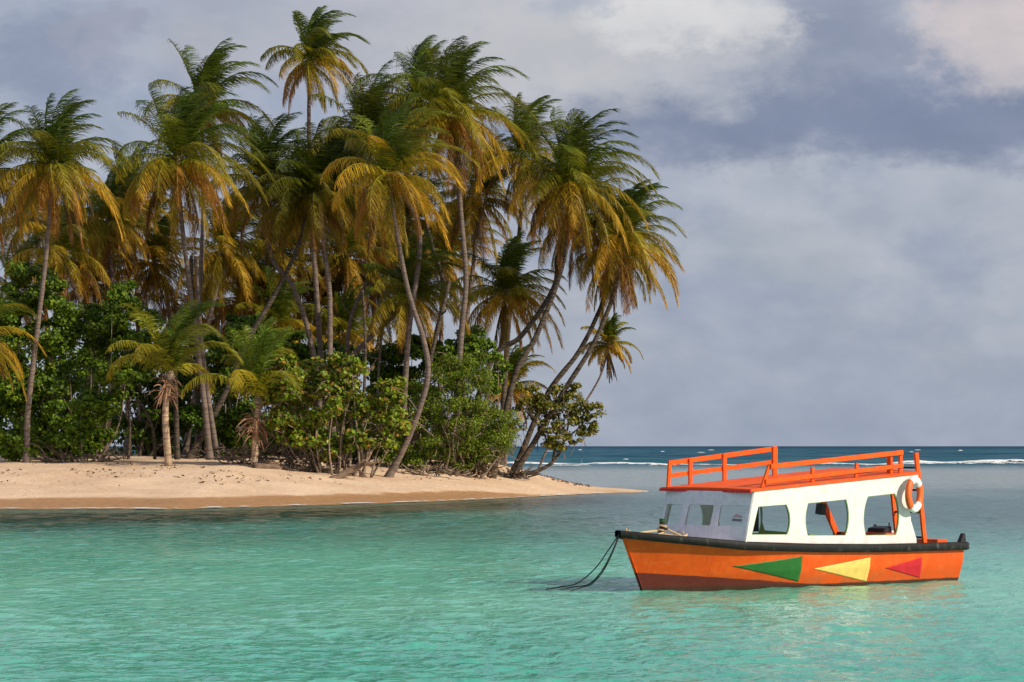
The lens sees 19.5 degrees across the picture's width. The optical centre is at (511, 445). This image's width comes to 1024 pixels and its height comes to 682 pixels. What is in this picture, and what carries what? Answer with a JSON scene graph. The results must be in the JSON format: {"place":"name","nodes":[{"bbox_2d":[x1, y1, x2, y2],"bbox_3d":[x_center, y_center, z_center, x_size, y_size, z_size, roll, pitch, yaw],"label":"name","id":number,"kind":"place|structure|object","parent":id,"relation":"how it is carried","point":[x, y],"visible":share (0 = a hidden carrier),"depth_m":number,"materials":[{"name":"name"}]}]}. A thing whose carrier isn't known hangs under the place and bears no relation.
{"place":"outdoors","nodes":[
{"label":"outdoors","id":0,"kind":"place"},
{"bbox_2d":[0,454,648,508],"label":"beach ground","id":1,"kind":"structure","parent":0,"point":[35,484],"depth_m":163.82,"materials":[{"name":"beige sand"}]},
{"bbox_2d":[0,283,46,401],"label":"coconut palm","id":2,"kind":"object","parent":1,"relation":"on","point":[4,345],"visible":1,"depth_m":176.05,"materials":[{"name":"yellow plant"}]},
{"bbox_2d":[0,102,56,251],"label":"coconut palm","id":3,"kind":"object","parent":1,"relation":"on","point":[23,132],"visible":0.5,"depth_m":180.19,"materials":[{"name":"green plant"}]},
{"bbox_2d":[0,232,76,364],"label":"coconut palm","id":4,"kind":"object","parent":1,"relation":"on","point":[24,285],"visible":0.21,"depth_m":207.54,"materials":[{"name":"green plant"}]},
{"bbox_2d":[0,146,96,412],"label":"coconut palm","id":5,"kind":"object","parent":1,"relation":"on","point":[15,237],"visible":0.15,"depth_m":210.72,"materials":[{"name":"green plant"}]},
{"bbox_2d":[0,88,132,462],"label":"coconut palm","id":6,"kind":"object","parent":1,"relation":"on","point":[58,151],"visible":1,"depth_m":176.46,"materials":[{"name":"green plant"}]},
{"bbox_2d":[0,360,137,462],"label":"broadleaf shrub","id":7,"kind":"object","parent":1,"relation":"on","point":[85,403],"visible":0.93,"depth_m":177.66,"materials":[{"name":"green plant"}]},
{"bbox_2d":[4,190,139,436],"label":"coconut palm","id":8,"kind":"object","parent":1,"relation":"on","point":[58,261],"visible":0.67,"depth_m":202.51,"materials":[{"name":"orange plant"}]},
{"bbox_2d":[0,260,165,459],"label":"sea almond tree","id":9,"kind":"object","parent":1,"relation":"on","point":[110,327],"visible":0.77,"depth_m":183.06,"materials":[{"name":"green plant"}]},
{"bbox_2d":[47,444,137,461],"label":"root tangle","id":10,"kind":"object","parent":1,"relation":"on","point":[72,456],"visible":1,"depth_m":177.91,"materials":[{"name":"brown wood"}]},
{"bbox_2d":[45,225,164,454],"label":"coconut palm","id":11,"kind":"object","parent":1,"relation":"on","point":[102,288],"visible":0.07,"depth_m":212.42,"materials":[{"name":"green plant"}]},
{"bbox_2d":[61,155,183,454],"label":"coconut palm","id":12,"kind":"object","parent":1,"relation":"on","point":[107,226],"visible":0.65,"depth_m":204.34,"materials":[{"name":"green plant"}]},
{"bbox_2d":[121,384,145,459],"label":"bare tree stem","id":13,"kind":"object","parent":1,"relation":"on","point":[129,430],"visible":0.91,"depth_m":183.94,"materials":[{"name":"brown plant"}]},
{"bbox_2d":[81,139,200,453],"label":"coconut palm","id":14,"kind":"object","parent":1,"relation":"on","point":[116,147],"visible":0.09,"depth_m":211.76,"materials":[{"name":"green plant"}]},
{"bbox_2d":[129,393,161,458],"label":"bare tree stem","id":15,"kind":"object","parent":1,"relation":"on","point":[152,430],"visible":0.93,"depth_m":183.93,"materials":[{"name":"brown plant"}]},
{"bbox_2d":[132,398,159,455],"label":"bare tree stem","id":16,"kind":"object","parent":1,"relation":"on","point":[142,441],"visible":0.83,"depth_m":190.92,"materials":[{"name":"brown plant"}]},
{"bbox_2d":[85,328,212,455],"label":"broadleaf shrub","id":17,"kind":"object","parent":1,"relation":"on","point":[189,413],"visible":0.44,"depth_m":191.30,"materials":[{"name":"green plant"}]},
{"bbox_2d":[104,199,215,449],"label":"coconut palm","id":18,"kind":"object","parent":1,"relation":"on","point":[166,271],"visible":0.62,"depth_m":207.42,"materials":[{"name":"green plant"}]},
{"bbox_2d":[147,429,183,455],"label":"bare tree stem","id":19,"kind":"object","parent":1,"relation":"on","point":[159,445],"visible":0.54,"depth_m":190.88,"materials":[{"name":"brown plant"}]},
{"bbox_2d":[106,300,242,465],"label":"young coconut palm","id":20,"kind":"object","parent":1,"relation":"on","point":[171,354],"visible":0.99,"depth_m":173.70,"materials":[{"name":"green plant"}]},
{"bbox_2d":[170,366,179,459],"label":"bare tree stem","id":21,"kind":"object","parent":1,"relation":"on","point":[176,437],"visible":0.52,"depth_m":183.87,"materials":[{"name":"brown plant"}]},
{"bbox_2d":[115,82,274,459],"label":"coconut palm","id":22,"kind":"object","parent":1,"relation":"on","point":[186,164],"visible":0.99,"depth_m":181.50,"materials":[{"name":"green plant"}]},
{"bbox_2d":[186,256,205,457],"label":"bare tree stem","id":23,"kind":"object","parent":1,"relation":"on","point":[197,395],"visible":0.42,"depth_m":190.89,"materials":[{"name":"brown plant"}]},
{"bbox_2d":[140,253,254,449],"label":"coconut palm","id":24,"kind":"object","parent":1,"relation":"on","point":[204,312],"visible":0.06,"depth_m":213.74,"materials":[{"name":"green plant"}]},
{"bbox_2d":[191,256,219,459],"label":"bare tree stem","id":25,"kind":"object","parent":1,"relation":"on","point":[212,422],"visible":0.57,"depth_m":183.88,"materials":[{"name":"brown plant"}]},
{"bbox_2d":[143,37,277,453],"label":"coconut palm","id":26,"kind":"object","parent":1,"relation":"on","point":[207,73],"visible":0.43,"depth_m":199.76,"materials":[{"name":"green plant"}]},
{"bbox_2d":[188,440,265,459],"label":"root tangle","id":27,"kind":"object","parent":1,"relation":"on","point":[216,448],"visible":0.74,"depth_m":182.92,"materials":[{"name":"brown plant"}]},
{"bbox_2d":[170,184,294,454],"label":"coconut palm","id":28,"kind":"object","parent":1,"relation":"on","point":[215,267],"visible":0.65,"depth_m":203.35,"materials":[{"name":"green plant"}]},
{"bbox_2d":[190,313,283,457],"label":"broadleaf shrub","id":29,"kind":"object","parent":1,"relation":"on","point":[232,417],"visible":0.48,"depth_m":189.10,"materials":[{"name":"green plant"}]},
{"bbox_2d":[207,447,267,463],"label":"root tangle","id":30,"kind":"object","parent":1,"relation":"on","point":[228,459],"visible":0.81,"depth_m":175.93,"materials":[{"name":"brown wood"}]},
{"bbox_2d":[0,333,496,462],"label":"undergrowth","id":31,"kind":"object","parent":1,"relation":"on","point":[81,386],"visible":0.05,"depth_m":215.86,"materials":[{"name":"green plant"}]},
{"bbox_2d":[201,241,305,435],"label":"coconut palm","id":32,"kind":"object","parent":1,"relation":"on","point":[216,320],"visible":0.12,"depth_m":212.21,"materials":[{"name":"green plant"}]},
{"bbox_2d":[191,112,321,410],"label":"coconut palm","id":33,"kind":"object","parent":1,"relation":"on","point":[266,145],"visible":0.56,"depth_m":189.52,"materials":[{"name":"green plant"}]},
{"bbox_2d":[181,316,343,466],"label":"young coconut palm","id":34,"kind":"object","parent":1,"relation":"on","point":[257,380],"visible":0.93,"depth_m":173.68,"materials":[{"name":"green plant"}]},
{"bbox_2d":[232,436,307,464],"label":"root tangle","id":35,"kind":"object","parent":1,"relation":"on","point":[272,450],"visible":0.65,"depth_m":175.92,"materials":[{"name":"brown wood"}]},
{"bbox_2d":[252,460,300,469],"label":"driftwood log","id":36,"kind":"object","parent":1,"relation":"on","point":[265,464],"visible":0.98,"depth_m":173.75,"materials":[{"name":"brown wood"}]},
{"bbox_2d":[217,208,343,455],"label":"coconut palm","id":37,"kind":"object","parent":1,"relation":"on","point":[297,271],"visible":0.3,"depth_m":205.38,"materials":[{"name":"green plant"}]},
{"bbox_2d":[184,133,382,458],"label":"coconut palm","id":38,"kind":"object","parent":1,"relation":"on","point":[284,209],"visible":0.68,"depth_m":186.59,"materials":[{"name":"green plant"}]},
{"bbox_2d":[234,265,333,409],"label":"coconut palm","id":39,"kind":"object","parent":1,"relation":"on","point":[279,308],"visible":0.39,"depth_m":201.56,"materials":[{"name":"green plant"}]},
{"bbox_2d":[0,462,594,486],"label":"leaf litter","id":40,"kind":"object","parent":1,"relation":"on","point":[587,485],"visible":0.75,"depth_m":169.25,"materials":[{"name":"brown plant"}]},
{"bbox_2d":[246,313,372,454],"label":"broadleaf shrub","id":41,"kind":"object","parent":1,"relation":"on","point":[302,350],"visible":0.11,"depth_m":197.60,"materials":[{"name":"green plant"}]},
{"bbox_2d":[249,171,373,452],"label":"coconut palm","id":42,"kind":"object","parent":1,"relation":"on","point":[306,242],"visible":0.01,"depth_m":211.78,"materials":[{"name":"green plant"}]},
{"bbox_2d":[260,5,370,405],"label":"coconut palm","id":43,"kind":"object","parent":1,"relation":"on","point":[315,46],"visible":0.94,"depth_m":195.81,"materials":[{"name":"green plant"}]},
{"bbox_2d":[283,452,352,471],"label":"root tangle","id":44,"kind":"object","parent":1,"relation":"on","point":[294,464],"visible":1,"depth_m":173.90,"materials":[{"name":"brown plant"}]},
{"bbox_2d":[259,114,393,456],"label":"coconut palm","id":45,"kind":"object","parent":1,"relation":"on","point":[315,169],"visible":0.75,"depth_m":185.38,"materials":[{"name":"green plant"}]},
{"bbox_2d":[279,265,377,453],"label":"coconut palm","id":46,"kind":"object","parent":1,"relation":"on","point":[323,301],"visible":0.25,"depth_m":207.13,"materials":[{"name":"green plant"}]},
{"bbox_2d":[262,376,416,463],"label":"broadleaf shrub","id":47,"kind":"object","parent":1,"relation":"on","point":[354,460],"visible":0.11,"depth_m":185.45,"materials":[{"name":"green plant"}]},
{"bbox_2d":[260,350,424,477],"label":"sea grape shrub","id":48,"kind":"object","parent":1,"relation":"on","point":[290,428],"visible":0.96,"depth_m":173.55,"materials":[{"name":"green plant"}]},
{"bbox_2d":[279,118,413,316],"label":"coconut palm","id":49,"kind":"object","parent":1,"relation":"on","point":[352,176],"visible":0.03,"depth_m":212.51,"materials":[{"name":"green plant"}]},
{"bbox_2d":[303,275,394,455],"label":"broadleaf tree","id":50,"kind":"object","parent":1,"relation":"on","point":[340,322],"visible":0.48,"depth_m":202.70,"materials":[{"name":"green plant"}]},
{"bbox_2d":[289,200,415,341],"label":"coconut palm","id":51,"kind":"object","parent":1,"relation":"on","point":[349,264],"visible":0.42,"depth_m":205.43,"materials":[{"name":"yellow plant"}]},
{"bbox_2d":[329,452,380,478],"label":"driftwood log","id":52,"kind":"object","parent":1,"relation":"on","point":[344,473],"visible":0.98,"depth_m":170.90,"materials":[{"name":"wood"}]},
{"bbox_2d":[341,281,372,363],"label":"bare tree stem","id":53,"kind":"object","parent":1,"relation":"on","point":[349,325],"visible":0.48,"depth_m":190.90,"materials":[{"name":"brown plant"}]},
{"bbox_2d":[351,290,375,458],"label":"bare tree stem","id":54,"kind":"object","parent":1,"relation":"on","point":[365,359],"visible":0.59,"depth_m":183.93,"materials":[{"name":"brown plant"}]},
{"bbox_2d":[307,59,447,409],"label":"coconut palm","id":55,"kind":"object","parent":1,"relation":"on","point":[373,108],"visible":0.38,"depth_m":187.61,"materials":[{"name":"green plant"}]},
{"bbox_2d":[368,298,391,460],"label":"bare tree stem","id":56,"kind":"object","parent":1,"relation":"on","point":[378,368],"visible":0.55,"depth_m":190.93,"materials":[{"name":"brown plant"}]},
{"bbox_2d":[324,232,447,456],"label":"coconut palm","id":57,"kind":"object","parent":1,"relation":"on","point":[376,297],"visible":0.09,"depth_m":213.85,"materials":[{"name":"green plant"}]},
{"bbox_2d":[320,93,480,477],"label":"coconut palm","id":58,"kind":"object","parent":1,"relation":"on","point":[391,155],"visible":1,"depth_m":175.76,"materials":[{"name":"green plant"}]},
{"bbox_2d":[319,223,484,451],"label":"coconut palm","id":59,"kind":"object","parent":1,"relation":"on","point":[425,293],"visible":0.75,"depth_m":189.36,"materials":[{"name":"green plant"}]},
{"bbox_2d":[365,163,471,405],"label":"coconut palm","id":60,"kind":"object","parent":1,"relation":"on","point":[410,225],"visible":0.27,"depth_m":206.42,"materials":[{"name":"green plant"}]},
{"bbox_2d":[358,34,488,450],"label":"coconut palm","id":61,"kind":"object","parent":1,"relation":"on","point":[418,56],"visible":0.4,"depth_m":197.68,"materials":[{"name":"green plant"}]},
{"bbox_2d":[400,281,450,467],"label":"bare tree stem","id":62,"kind":"object","parent":1,"relation":"on","point":[431,354],"visible":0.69,"depth_m":183.89,"materials":[{"name":"brown plant"}]},
{"bbox_2d":[380,461,470,476],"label":"root tangle","id":63,"kind":"object","parent":1,"relation":"on","point":[449,472],"visible":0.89,"depth_m":179.93,"materials":[{"name":"brown wood"}]},
{"bbox_2d":[363,333,487,463],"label":"leafy shrub","id":64,"kind":"object","parent":1,"relation":"on","point":[390,363],"visible":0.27,"depth_m":192.18,"materials":[{"name":"green plant"}]},
{"bbox_2d":[378,349,522,478],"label":"leafy shrub","id":65,"kind":"object","parent":1,"relation":"on","point":[497,435],"visible":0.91,"depth_m":183.43,"materials":[{"name":"green plant"}]},
{"bbox_2d":[395,190,511,455],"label":"coconut palm","id":66,"kind":"object","parent":1,"relation":"on","point":[449,276],"visible":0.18,"depth_m":213.25,"materials":[{"name":"green plant"}]},
{"bbox_2d":[382,35,540,474],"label":"coconut palm","id":67,"kind":"object","parent":1,"relation":"on","point":[452,89],"visible":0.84,"depth_m":183.52,"materials":[{"name":"green plant"}]},
{"bbox_2d":[430,455,504,476],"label":"root tangle","id":68,"kind":"object","parent":1,"relation":"on","point":[485,469],"visible":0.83,"depth_m":183.95,"materials":[{"name":"brown wood"}]},
{"bbox_2d":[432,324,512,474],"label":"leafy shrub","id":69,"kind":"object","parent":1,"relation":"on","point":[475,344],"visible":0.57,"depth_m":188.73,"materials":[{"name":"green plant"}]},
{"bbox_2d":[421,134,542,427],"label":"coconut palm","id":70,"kind":"object","parent":1,"relation":"on","point":[473,209],"visible":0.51,"depth_m":206.36,"materials":[{"name":"green plant"}]},
{"bbox_2d":[449,230,567,463],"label":"coconut palm","id":71,"kind":"object","parent":1,"relation":"on","point":[521,300],"visible":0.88,"depth_m":195.44,"materials":[{"name":"green plant"}]},
{"bbox_2d":[482,344,555,465],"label":"coconut palm","id":72,"kind":"object","parent":1,"relation":"on","point":[515,355],"visible":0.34,"depth_m":207.66,"materials":[{"name":"green plant"}]},
{"bbox_2d":[497,463,540,478],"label":"root tangle","id":73,"kind":"object","parent":1,"relation":"on","point":[512,474],"visible":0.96,"depth_m":188.88,"materials":[{"name":"brown plant"}]},
{"bbox_2d":[469,92,590,464],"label":"coconut palm","id":74,"kind":"object","parent":1,"relation":"on","point":[535,106],"visible":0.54,"depth_m":203.41,"materials":[{"name":"green plant"}]},
{"bbox_2d":[496,380,606,476],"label":"shore tree","id":75,"kind":"object","parent":1,"relation":"on","point":[538,405],"visible":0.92,"depth_m":189.77,"materials":[{"name":"green plant"}]},
{"bbox_2d":[459,152,652,456],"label":"coconut palm","id":76,"kind":"object","parent":1,"relation":"on","point":[525,330],"visible":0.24,"depth_m":191.86,"materials":[{"name":"green plant"}]},
{"bbox_2d":[487,106,660,478],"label":"coconut palm","id":77,"kind":"object","parent":1,"relation":"on","point":[575,152],"visible":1,"depth_m":185.54,"materials":[{"name":"green plant"}]},
{"bbox_2d":[536,313,643,473],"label":"coconut palm","id":78,"kind":"object","parent":1,"relation":"on","point":[609,336],"visible":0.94,"depth_m":205.85,"materials":[{"name":"green plant"}]},
{"bbox_2d":[509,194,684,471],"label":"coconut palm","id":79,"kind":"object","parent":1,"relation":"on","point":[568,365],"visible":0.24,"depth_m":194.87,"materials":[{"name":"green plant"}]},
{"bbox_2d":[513,179,686,478],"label":"coconut palm","id":80,"kind":"object","parent":1,"relation":"on","point":[616,259],"visible":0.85,"depth_m":189.57,"materials":[{"name":"green plant"}]},
{"bbox_2d":[0,446,1023,681],"bbox_3d":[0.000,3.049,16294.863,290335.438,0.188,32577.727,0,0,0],"label":"sea water","id":81,"kind":"structure","parent":0,"point":[446,591],"depth_m":60.44,"materials":[{"name":"teal liquid"}]},
{"bbox_2d":[84,491,638,507],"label":"shore foam","id":82,"kind":"object","parent":81,"relation":"on","point":[303,504],"visible":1,"depth_m":155.62,"materials":[{"name":"white"}]},
{"bbox_2d":[507,459,1023,465],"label":"surf","id":83,"kind":"structure","parent":81,"relation":"on","point":[974,461],"depth_m":462.92,"materials":[{"name":"white liquid"}]},
{"bbox_2d":[615,446,968,590],"bbox_3d":[5.817,1.728,65.115,9.750,3.444,2.940,0,0,-42],"label":"ferry boat","id":84,"kind":"object","parent":81,"relation":"on","point":[710,553],"visible":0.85,"depth_m":64.01,"materials":[{"name":"paint"}]},
{"bbox_2d":[546,534,619,590],"bbox_3d":[1.520,2.430,62.312,1.703,1.198,0.728,0,0,39],"label":"mooring line","id":85,"kind":"object","parent":84,"relation":"attached to","point":[603,569],"visible":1,"depth_m":62.09,"materials":[{"name":"black fabric"}]},
{"bbox_2d":[625,524,687,535],"bbox_3d":[2.968,1.837,62.536,1.558,0.397,0.653,0,0,-21],"label":"deck rope","id":86,"kind":"object","parent":84,"relation":"on","point":[658,530],"visible":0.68,"depth_m":62.69,"materials":[{"name":"white fabric"}]},
{"bbox_2d":[905,475,923,512],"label":"lifebuoy","id":87,"kind":"object","parent":84,"relation":"attached to","point":[912,507],"visible":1,"depth_m":65.83,"materials":[{"name":"orange plastic"}]},
{"bbox_2d":[0,0,1023,445],"label":"sky","id":88,"kind":"structure","parent":0,"point":[846,177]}
]}

